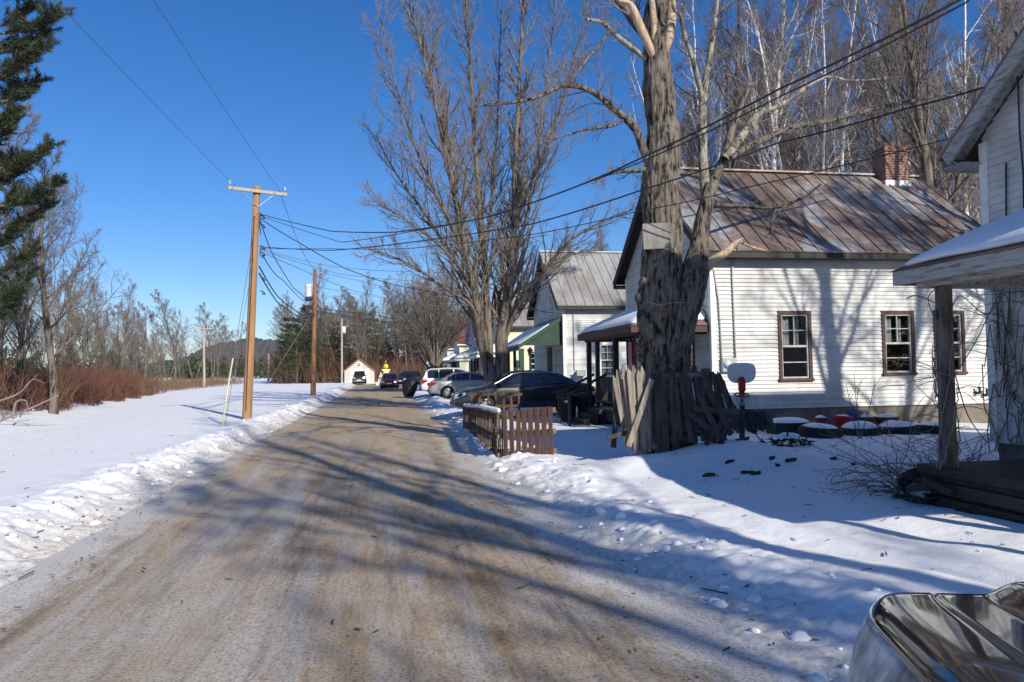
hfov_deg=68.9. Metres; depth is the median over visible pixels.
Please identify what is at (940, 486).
rotten timber
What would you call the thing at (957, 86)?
birch tree
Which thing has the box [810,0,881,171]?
bare tree
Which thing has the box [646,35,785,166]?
birch tree
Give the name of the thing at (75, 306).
sapling
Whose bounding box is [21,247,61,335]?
tree
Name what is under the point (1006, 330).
climbing vine
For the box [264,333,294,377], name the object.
evergreen tree
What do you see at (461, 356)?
mill house
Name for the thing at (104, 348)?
bare tree
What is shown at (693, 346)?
window
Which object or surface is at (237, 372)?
evergreen tree
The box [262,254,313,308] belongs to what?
utility cable
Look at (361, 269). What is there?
utility cable
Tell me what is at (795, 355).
window
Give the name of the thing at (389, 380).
hatchback
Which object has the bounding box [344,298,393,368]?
bare tree
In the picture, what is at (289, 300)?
bare tree
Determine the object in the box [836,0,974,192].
bare tree
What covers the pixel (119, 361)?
sapling
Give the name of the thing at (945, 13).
utility cable
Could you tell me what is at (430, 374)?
suv
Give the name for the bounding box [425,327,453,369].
mill house
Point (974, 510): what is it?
leaf mould bank
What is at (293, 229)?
utility cable
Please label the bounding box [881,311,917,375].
window
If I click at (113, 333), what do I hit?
sapling
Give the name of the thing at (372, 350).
evergreen tree
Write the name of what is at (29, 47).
pine tree
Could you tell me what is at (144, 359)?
sapling
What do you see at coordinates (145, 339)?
bare tree
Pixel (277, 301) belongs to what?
utility cable
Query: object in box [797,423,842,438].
tire planter
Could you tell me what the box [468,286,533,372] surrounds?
mill house
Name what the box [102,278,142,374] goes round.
bare tree
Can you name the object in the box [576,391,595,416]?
trash can
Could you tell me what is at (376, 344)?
evergreen tree
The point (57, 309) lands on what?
bare tree
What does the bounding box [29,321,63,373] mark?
sapling
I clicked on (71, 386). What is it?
red brush
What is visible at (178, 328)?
bare tree
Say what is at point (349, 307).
bare tree
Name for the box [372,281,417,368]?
bare tree
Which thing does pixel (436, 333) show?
street maple
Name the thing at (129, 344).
bare tree
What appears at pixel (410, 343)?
bare tree
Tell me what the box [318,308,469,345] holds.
utility cable
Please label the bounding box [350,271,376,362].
bare tree
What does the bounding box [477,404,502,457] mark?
pallet fence
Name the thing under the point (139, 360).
bare tree
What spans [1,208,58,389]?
bare tree
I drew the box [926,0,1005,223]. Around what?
birch tree
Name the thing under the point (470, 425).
pallet fence
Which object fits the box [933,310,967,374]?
window
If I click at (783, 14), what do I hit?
birch tree
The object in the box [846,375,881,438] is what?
sapling
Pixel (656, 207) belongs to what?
utility cable
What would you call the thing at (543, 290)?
window
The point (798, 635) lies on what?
snow clods
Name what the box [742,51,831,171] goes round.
birch tree
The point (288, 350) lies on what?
guy wire
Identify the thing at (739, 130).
birch tree
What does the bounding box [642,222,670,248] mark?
plywood board
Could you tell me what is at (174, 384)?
tan brush
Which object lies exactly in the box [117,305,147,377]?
bare tree
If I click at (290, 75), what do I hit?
sky
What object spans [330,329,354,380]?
evergreen tree
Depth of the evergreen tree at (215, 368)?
272.60 m
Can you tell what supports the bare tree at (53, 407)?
on the snow ground
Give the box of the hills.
[38,337,280,376]
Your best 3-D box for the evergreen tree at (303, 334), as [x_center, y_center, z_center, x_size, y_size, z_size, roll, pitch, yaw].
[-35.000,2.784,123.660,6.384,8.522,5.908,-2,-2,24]
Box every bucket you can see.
[813,415,827,423]
[833,414,852,426]
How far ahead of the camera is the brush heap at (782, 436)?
14.36 m
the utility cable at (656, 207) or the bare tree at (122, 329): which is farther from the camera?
the bare tree at (122, 329)
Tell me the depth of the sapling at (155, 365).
95.30 m
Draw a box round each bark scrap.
[702,473,715,476]
[725,459,734,463]
[735,436,748,440]
[741,470,753,473]
[750,470,760,474]
[785,458,796,462]
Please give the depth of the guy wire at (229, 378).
23.97 m
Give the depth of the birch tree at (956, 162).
59.62 m
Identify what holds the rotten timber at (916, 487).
on the old planter at (913, 473)
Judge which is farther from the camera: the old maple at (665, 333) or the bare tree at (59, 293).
the bare tree at (59, 293)
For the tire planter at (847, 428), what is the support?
on the snow ground
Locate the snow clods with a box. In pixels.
[4,404,880,681]
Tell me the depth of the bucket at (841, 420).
17.29 m
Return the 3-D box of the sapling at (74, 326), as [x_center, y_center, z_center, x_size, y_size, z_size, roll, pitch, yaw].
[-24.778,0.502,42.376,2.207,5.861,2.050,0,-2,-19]
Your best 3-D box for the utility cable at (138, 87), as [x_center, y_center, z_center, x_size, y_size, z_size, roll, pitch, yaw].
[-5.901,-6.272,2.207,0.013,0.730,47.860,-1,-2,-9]
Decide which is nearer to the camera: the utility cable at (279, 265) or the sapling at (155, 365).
the utility cable at (279, 265)
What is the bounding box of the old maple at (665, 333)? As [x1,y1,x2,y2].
[459,0,974,453]
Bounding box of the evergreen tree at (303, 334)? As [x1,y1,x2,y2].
[291,332,316,378]
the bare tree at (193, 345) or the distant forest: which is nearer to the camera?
the bare tree at (193, 345)
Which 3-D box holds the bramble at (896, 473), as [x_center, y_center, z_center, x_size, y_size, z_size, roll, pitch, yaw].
[4.415,1.524,9.103,2.182,1.674,2.885,0,-2,-10]
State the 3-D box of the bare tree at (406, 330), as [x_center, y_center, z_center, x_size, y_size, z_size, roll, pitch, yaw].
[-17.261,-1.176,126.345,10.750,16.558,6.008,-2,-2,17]
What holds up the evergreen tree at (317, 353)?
on the snow ground
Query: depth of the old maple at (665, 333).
13.14 m
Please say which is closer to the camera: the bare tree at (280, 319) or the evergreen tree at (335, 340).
the evergreen tree at (335, 340)
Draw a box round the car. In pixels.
[847,582,1023,681]
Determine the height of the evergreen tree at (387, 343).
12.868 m
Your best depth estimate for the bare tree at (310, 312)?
124.15 m
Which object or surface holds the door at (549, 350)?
in the mill house at (590, 294)
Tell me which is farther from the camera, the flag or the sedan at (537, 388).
the sedan at (537, 388)
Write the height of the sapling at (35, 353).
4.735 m
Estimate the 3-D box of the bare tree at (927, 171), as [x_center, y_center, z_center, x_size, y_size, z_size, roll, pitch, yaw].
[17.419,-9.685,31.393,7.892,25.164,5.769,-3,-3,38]
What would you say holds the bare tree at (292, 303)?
on the snow ground
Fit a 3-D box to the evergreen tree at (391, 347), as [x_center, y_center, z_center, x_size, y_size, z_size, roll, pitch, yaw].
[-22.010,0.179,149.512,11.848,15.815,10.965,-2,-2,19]
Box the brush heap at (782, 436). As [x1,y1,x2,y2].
[756,427,816,446]
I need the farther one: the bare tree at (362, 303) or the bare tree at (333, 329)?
the bare tree at (333, 329)
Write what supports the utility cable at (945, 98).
attached to the utility pole at (249, 363)
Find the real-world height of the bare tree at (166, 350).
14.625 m
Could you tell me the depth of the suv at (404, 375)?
90.50 m
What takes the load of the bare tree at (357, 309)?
on the snow ground
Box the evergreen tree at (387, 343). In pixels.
[375,322,396,364]
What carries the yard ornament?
on the snow ground
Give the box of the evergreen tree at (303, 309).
[285,297,337,369]
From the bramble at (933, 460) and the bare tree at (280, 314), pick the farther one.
the bare tree at (280, 314)
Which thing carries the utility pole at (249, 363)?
on the snow ground
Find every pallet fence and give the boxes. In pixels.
[463,403,478,437]
[467,392,522,417]
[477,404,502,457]
[502,407,556,455]
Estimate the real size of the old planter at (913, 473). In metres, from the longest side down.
0.580 x 0.580 x 0.280 m
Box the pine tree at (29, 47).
[0,0,77,320]
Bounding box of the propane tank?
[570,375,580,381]
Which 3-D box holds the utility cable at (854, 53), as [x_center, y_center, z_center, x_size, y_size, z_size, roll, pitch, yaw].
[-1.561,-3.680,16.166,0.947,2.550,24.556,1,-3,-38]
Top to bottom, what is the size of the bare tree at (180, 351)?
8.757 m
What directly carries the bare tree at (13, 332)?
on the snow ground
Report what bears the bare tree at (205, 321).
on the snow ground
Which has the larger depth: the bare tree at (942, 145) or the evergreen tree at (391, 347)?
the evergreen tree at (391, 347)
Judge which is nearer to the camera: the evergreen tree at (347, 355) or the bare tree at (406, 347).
the evergreen tree at (347, 355)
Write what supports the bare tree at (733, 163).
on the snow ground
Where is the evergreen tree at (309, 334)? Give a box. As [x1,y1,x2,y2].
[293,323,337,378]
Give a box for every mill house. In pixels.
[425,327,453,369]
[440,317,468,371]
[449,305,483,373]
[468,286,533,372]
[507,251,626,403]
[557,145,988,429]
[891,26,1023,519]
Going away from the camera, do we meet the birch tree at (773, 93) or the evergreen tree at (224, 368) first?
the birch tree at (773, 93)
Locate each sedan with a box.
[427,372,484,398]
[450,370,595,411]
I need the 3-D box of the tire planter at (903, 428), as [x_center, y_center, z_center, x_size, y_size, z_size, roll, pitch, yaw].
[8.663,1.979,16.783,0.930,0.407,0.925,-4,0,-1]
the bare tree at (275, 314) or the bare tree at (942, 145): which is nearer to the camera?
the bare tree at (942, 145)
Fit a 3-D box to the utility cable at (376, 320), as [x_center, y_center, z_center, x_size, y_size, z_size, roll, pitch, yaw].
[-8.392,-0.849,59.181,0.603,2.149,17.448,-2,-3,35]
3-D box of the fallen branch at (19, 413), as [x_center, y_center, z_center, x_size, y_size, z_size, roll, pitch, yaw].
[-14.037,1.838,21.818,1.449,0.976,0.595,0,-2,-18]
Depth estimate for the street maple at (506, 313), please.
29.70 m
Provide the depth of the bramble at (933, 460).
9.49 m
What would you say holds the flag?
attached to the mill house at (812, 314)
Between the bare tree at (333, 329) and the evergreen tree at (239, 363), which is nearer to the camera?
the bare tree at (333, 329)
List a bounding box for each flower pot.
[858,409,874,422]
[873,408,899,424]
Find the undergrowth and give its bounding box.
[256,338,429,383]
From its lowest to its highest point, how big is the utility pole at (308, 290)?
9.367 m
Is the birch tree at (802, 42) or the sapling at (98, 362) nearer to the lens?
the birch tree at (802, 42)
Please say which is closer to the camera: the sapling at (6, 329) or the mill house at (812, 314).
the mill house at (812, 314)
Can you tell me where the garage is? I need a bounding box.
[343,358,375,382]
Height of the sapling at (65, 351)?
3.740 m
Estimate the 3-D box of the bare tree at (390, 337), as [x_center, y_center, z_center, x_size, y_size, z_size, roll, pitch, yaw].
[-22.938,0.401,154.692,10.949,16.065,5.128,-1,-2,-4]
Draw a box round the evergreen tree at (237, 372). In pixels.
[236,360,243,376]
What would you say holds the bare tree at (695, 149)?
on the snow ground
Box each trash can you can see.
[555,392,577,420]
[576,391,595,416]
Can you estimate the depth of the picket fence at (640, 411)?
12.18 m
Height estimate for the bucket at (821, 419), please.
0.389 m
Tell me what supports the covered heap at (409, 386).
on the snow ground
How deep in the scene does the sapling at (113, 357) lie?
59.81 m
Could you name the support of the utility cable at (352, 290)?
attached to the utility pole at (249, 363)
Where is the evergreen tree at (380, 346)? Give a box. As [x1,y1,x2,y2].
[367,321,393,374]
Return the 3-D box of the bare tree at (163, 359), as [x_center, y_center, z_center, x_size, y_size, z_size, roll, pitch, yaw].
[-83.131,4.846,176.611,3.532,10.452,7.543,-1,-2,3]
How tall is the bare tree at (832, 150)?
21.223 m
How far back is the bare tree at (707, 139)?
60.76 m
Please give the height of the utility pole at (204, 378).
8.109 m
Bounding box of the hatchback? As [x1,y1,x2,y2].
[379,373,399,388]
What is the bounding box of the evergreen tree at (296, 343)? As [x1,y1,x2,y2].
[272,317,310,383]
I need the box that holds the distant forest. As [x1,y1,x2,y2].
[2,346,399,379]
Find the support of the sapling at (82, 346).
on the snow ground
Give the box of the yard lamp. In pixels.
[527,347,533,369]
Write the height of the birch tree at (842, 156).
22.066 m
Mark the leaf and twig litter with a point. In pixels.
(459, 545)
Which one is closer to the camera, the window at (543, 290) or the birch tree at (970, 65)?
the window at (543, 290)
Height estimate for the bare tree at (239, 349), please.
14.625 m
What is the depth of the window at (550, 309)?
35.57 m
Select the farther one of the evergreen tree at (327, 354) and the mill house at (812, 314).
the evergreen tree at (327, 354)
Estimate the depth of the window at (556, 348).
34.44 m
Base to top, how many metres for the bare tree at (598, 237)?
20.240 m
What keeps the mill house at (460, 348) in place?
on the snow ground
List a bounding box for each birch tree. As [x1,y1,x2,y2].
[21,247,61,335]
[42,276,63,361]
[620,0,740,167]
[623,67,734,197]
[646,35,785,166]
[680,119,695,166]
[710,26,768,165]
[717,0,824,169]
[722,106,754,167]
[724,0,876,172]
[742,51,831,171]
[743,46,796,169]
[751,38,797,167]
[759,0,846,171]
[778,73,904,172]
[783,80,930,172]
[845,0,1023,214]
[848,59,895,172]
[880,39,993,215]
[886,69,980,218]
[919,11,1014,223]
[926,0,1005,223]
[932,70,980,216]
[935,19,1021,210]
[959,55,979,124]
[974,2,1023,215]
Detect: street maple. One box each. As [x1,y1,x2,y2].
[346,0,636,409]
[378,258,478,369]
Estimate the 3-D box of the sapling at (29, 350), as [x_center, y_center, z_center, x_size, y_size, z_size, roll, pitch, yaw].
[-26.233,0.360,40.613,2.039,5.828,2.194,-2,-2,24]
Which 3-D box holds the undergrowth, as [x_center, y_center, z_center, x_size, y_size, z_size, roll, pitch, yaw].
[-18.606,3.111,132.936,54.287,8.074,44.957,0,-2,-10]
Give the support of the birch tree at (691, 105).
on the snow ground
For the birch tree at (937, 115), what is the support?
on the snow ground
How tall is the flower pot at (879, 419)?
0.501 m
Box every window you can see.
[531,352,533,369]
[541,281,545,316]
[548,285,552,314]
[554,346,558,372]
[600,343,612,376]
[690,334,695,381]
[777,311,814,381]
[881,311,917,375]
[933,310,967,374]
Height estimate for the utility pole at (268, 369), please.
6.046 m
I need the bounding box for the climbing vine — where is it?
[877,225,1023,469]
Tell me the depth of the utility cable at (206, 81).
15.50 m
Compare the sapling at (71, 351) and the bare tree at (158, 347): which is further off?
the bare tree at (158, 347)
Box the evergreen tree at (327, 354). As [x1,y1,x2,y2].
[318,332,338,380]
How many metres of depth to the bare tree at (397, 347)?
121.14 m
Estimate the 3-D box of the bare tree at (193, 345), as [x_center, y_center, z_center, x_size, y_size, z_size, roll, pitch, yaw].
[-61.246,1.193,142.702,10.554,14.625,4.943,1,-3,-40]
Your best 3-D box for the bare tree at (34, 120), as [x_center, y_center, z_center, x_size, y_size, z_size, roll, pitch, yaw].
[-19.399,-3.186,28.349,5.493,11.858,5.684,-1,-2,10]
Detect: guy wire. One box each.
[222,235,253,423]
[266,314,311,384]
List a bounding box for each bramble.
[787,400,1009,507]
[824,410,1023,491]
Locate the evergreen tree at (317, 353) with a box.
[300,333,331,381]
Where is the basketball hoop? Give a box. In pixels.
[727,363,755,437]
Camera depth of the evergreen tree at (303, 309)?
132.32 m
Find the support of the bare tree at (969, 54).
on the snow ground
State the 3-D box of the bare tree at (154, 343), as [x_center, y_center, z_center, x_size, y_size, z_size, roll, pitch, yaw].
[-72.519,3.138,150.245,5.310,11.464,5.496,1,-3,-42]
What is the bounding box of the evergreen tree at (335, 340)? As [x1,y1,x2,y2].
[319,321,350,382]
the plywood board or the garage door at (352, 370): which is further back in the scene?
the garage door at (352, 370)
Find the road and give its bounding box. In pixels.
[0,384,778,681]
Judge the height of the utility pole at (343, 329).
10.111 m
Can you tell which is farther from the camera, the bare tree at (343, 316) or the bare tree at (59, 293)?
the bare tree at (343, 316)
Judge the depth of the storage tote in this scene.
16.91 m
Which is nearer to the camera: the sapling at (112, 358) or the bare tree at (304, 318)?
the sapling at (112, 358)
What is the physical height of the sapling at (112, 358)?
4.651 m
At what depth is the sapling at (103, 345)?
65.94 m
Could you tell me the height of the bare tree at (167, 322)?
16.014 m
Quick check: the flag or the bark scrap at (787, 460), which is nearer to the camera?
the bark scrap at (787, 460)
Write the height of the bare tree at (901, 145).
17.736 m
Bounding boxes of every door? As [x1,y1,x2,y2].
[351,369,367,382]
[547,347,551,371]
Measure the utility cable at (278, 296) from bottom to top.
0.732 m
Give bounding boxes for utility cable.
[55,0,230,181]
[154,0,278,188]
[259,86,983,250]
[259,266,314,314]
[259,273,314,317]
[260,0,960,232]
[260,0,969,242]
[260,218,551,312]
[260,221,314,303]
[261,249,564,297]
[261,250,466,308]
[262,137,951,249]
[262,252,472,337]
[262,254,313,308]
[279,190,314,269]
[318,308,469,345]
[318,311,471,345]
[646,301,709,311]
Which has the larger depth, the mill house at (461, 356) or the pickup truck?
the pickup truck
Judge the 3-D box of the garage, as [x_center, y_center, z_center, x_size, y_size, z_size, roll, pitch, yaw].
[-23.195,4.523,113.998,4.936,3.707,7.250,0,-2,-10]
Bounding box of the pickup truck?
[351,371,366,383]
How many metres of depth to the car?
1.62 m
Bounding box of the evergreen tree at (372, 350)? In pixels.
[348,316,380,371]
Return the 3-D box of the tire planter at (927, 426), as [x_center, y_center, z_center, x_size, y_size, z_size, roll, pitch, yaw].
[9.584,2.027,17.008,0.930,0.385,0.925,2,-4,17]
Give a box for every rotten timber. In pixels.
[906,483,933,492]
[922,476,956,495]
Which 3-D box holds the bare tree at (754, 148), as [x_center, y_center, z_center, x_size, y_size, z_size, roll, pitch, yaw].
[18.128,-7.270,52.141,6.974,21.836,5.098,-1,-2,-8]
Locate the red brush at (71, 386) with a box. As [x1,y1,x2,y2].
[0,345,166,418]
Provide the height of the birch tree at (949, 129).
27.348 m
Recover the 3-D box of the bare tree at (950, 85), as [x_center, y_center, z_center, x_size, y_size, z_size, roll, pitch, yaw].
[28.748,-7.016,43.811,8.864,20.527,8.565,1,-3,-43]
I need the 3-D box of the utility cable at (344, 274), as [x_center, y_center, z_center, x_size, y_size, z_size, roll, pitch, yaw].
[-5.306,-2.203,37.183,1.555,2.199,23.243,-2,-2,21]
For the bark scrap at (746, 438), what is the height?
0.088 m
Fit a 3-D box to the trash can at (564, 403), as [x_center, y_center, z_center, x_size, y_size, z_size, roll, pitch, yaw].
[1.668,1.973,22.558,0.650,0.875,0.645,-2,-3,26]
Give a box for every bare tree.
[0,101,74,282]
[0,146,141,413]
[0,173,85,384]
[0,252,43,378]
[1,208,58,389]
[4,293,43,365]
[4,319,33,355]
[26,281,83,356]
[35,270,93,369]
[62,272,110,383]
[84,307,123,369]
[101,299,151,375]
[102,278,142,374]
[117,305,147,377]
[120,310,144,376]
[124,300,170,386]
[133,345,149,374]
[141,324,168,380]
[141,330,165,374]
[144,288,191,378]
[148,327,188,380]
[153,344,170,379]
[160,310,215,379]
[162,324,192,376]
[166,335,191,379]
[191,302,229,378]
[198,313,232,377]
[205,327,232,380]
[217,324,246,379]
[222,352,234,374]
[266,303,306,380]
[269,299,318,351]
[272,307,321,344]
[275,291,300,381]
[275,301,324,351]
[294,303,323,367]
[298,263,329,342]
[305,294,356,382]
[310,299,352,380]
[320,286,352,379]
[325,299,384,365]
[329,295,364,345]
[329,309,346,380]
[336,295,354,371]
[338,299,366,358]
[340,293,384,359]
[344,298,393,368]
[349,303,382,357]
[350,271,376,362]
[370,306,407,368]
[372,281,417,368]
[376,275,407,374]
[379,307,411,370]
[385,286,419,370]
[390,310,419,361]
[397,307,422,374]
[411,291,425,371]
[590,228,609,250]
[596,233,610,250]
[676,0,812,168]
[676,5,735,165]
[681,99,738,165]
[688,43,810,169]
[725,128,856,171]
[737,96,791,169]
[742,1,830,170]
[779,15,872,172]
[807,0,965,174]
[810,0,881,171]
[816,0,1023,222]
[824,0,998,200]
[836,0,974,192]
[860,109,941,194]
[889,58,973,215]
[937,59,982,217]
[950,0,1023,201]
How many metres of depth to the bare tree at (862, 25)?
46.86 m
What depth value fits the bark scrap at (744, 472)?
10.61 m
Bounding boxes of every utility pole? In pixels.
[193,326,213,387]
[228,180,286,418]
[267,354,269,381]
[305,269,323,395]
[341,319,345,382]
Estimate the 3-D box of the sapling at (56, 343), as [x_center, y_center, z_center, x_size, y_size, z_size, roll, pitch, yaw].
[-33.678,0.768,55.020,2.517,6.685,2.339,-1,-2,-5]
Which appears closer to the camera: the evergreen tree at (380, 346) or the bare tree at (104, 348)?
the bare tree at (104, 348)
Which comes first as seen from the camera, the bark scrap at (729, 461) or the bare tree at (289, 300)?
the bark scrap at (729, 461)
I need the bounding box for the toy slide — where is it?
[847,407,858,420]
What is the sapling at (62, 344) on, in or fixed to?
on the snow ground
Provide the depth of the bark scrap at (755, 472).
10.54 m
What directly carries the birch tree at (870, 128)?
on the snow ground
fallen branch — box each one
[0,373,49,401]
[0,389,58,421]
[4,395,33,417]
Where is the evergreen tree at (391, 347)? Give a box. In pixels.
[379,312,413,369]
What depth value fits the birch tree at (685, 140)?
56.02 m
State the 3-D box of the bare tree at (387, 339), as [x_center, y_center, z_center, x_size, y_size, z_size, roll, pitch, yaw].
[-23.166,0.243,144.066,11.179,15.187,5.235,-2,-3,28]
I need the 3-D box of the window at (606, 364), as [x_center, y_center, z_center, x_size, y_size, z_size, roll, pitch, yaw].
[4.189,0.862,33.545,1.237,1.785,0.825,0,-2,-10]
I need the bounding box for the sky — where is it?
[0,0,1022,367]
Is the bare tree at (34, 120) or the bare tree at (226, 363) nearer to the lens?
the bare tree at (34, 120)
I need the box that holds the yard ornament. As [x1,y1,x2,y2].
[379,364,389,383]
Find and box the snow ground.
[0,376,1023,681]
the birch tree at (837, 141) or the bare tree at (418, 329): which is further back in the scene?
the bare tree at (418, 329)
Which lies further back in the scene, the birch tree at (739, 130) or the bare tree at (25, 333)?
the bare tree at (25, 333)
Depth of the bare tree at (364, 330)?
120.91 m
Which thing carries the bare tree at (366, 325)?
on the snow ground
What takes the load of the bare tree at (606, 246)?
on the snow ground
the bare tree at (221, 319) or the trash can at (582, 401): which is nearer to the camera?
the trash can at (582, 401)
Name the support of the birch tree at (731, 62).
on the snow ground
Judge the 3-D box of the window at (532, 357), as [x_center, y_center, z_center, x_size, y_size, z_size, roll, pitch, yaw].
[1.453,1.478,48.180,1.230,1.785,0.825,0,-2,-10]
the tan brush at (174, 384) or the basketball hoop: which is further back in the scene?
the tan brush at (174, 384)
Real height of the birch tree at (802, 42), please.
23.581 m
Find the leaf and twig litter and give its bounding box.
[1,415,1004,678]
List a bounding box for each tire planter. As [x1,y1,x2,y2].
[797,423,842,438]
[840,421,882,435]
[879,420,920,434]
[917,422,938,433]
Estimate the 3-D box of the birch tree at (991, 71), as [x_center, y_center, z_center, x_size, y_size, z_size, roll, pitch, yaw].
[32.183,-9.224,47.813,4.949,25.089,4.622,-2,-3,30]
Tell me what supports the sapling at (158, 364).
on the snow ground
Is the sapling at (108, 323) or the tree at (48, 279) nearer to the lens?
the tree at (48, 279)
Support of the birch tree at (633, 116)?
on the snow ground
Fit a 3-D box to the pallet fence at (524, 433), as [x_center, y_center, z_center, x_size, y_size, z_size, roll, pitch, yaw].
[0.306,1.726,13.608,1.057,1.070,0.116,-2,-3,27]
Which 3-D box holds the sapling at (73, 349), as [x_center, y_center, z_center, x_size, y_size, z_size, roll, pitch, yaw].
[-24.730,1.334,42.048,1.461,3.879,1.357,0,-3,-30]
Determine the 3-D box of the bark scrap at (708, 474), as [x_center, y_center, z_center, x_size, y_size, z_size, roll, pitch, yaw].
[2.758,1.892,10.460,0.183,0.093,0.026,-1,-2,6]
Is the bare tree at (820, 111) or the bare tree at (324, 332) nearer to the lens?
the bare tree at (820, 111)
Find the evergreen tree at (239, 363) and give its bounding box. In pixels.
[233,352,244,376]
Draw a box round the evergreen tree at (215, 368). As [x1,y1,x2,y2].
[207,355,220,378]
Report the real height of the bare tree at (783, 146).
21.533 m
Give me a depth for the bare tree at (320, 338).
119.52 m
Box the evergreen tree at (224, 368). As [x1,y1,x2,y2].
[218,354,229,377]
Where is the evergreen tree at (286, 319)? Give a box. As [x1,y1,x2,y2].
[260,316,307,382]
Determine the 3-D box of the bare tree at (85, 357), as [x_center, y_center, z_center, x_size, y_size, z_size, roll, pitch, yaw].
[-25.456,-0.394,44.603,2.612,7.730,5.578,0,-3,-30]
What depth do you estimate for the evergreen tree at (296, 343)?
116.07 m
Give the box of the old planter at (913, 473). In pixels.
[897,467,945,503]
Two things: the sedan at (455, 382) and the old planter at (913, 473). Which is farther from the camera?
the sedan at (455, 382)
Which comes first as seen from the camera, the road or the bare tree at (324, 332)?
the road
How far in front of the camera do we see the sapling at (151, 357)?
81.79 m
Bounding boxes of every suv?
[397,371,421,383]
[419,367,466,395]
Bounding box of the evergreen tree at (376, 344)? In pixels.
[358,311,389,373]
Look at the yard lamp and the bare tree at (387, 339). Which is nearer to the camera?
the yard lamp
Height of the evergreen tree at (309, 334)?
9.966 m
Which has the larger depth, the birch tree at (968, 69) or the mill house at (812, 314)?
the birch tree at (968, 69)
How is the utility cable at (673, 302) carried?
attached to the old maple at (665, 333)
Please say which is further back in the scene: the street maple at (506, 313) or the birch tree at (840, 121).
the birch tree at (840, 121)
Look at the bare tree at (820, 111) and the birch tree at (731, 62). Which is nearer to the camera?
the bare tree at (820, 111)
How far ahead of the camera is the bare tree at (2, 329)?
34.09 m
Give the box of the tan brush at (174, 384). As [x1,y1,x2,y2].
[25,372,256,399]
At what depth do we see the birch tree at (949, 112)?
57.95 m
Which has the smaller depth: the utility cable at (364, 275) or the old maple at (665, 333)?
the old maple at (665, 333)
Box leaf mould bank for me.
[893,493,1023,523]
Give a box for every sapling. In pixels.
[0,278,20,358]
[11,304,44,375]
[24,337,47,375]
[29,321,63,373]
[38,308,71,368]
[52,277,97,374]
[53,318,67,367]
[53,336,75,368]
[55,302,96,375]
[60,332,86,373]
[60,333,81,370]
[66,317,89,367]
[81,328,106,371]
[88,306,114,371]
[88,318,113,372]
[99,323,132,370]
[102,334,123,374]
[103,341,121,371]
[109,347,123,374]
[138,340,153,374]
[142,342,161,381]
[150,356,160,375]
[154,349,169,377]
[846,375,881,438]
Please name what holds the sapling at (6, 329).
on the snow ground
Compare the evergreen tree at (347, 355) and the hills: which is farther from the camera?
the hills
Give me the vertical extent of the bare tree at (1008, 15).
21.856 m
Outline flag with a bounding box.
[626,335,644,364]
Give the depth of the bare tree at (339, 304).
139.36 m
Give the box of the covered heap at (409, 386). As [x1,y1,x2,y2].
[402,376,417,396]
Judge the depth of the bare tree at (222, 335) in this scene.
122.53 m
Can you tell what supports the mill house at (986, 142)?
on the snow ground
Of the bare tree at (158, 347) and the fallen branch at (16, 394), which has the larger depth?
the bare tree at (158, 347)
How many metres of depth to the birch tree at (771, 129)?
45.70 m
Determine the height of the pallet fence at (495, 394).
1.007 m
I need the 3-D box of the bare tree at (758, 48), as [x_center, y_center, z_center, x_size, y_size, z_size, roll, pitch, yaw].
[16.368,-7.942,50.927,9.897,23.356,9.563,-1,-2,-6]
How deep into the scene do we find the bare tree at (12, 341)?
51.34 m
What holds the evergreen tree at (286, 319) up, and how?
on the snow ground
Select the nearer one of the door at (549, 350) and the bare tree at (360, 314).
the door at (549, 350)
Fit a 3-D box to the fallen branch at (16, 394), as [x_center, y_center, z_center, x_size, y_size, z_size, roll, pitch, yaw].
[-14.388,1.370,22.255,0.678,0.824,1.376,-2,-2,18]
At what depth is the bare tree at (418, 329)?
130.04 m
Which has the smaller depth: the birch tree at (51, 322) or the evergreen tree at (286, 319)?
the birch tree at (51, 322)
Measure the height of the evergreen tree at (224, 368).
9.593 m
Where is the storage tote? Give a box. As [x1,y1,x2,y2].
[765,417,813,433]
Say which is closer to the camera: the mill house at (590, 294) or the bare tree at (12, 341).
the mill house at (590, 294)
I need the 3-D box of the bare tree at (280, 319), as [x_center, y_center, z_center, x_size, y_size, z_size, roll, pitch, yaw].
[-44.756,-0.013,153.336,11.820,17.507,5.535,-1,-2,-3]
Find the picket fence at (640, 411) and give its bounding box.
[607,364,743,454]

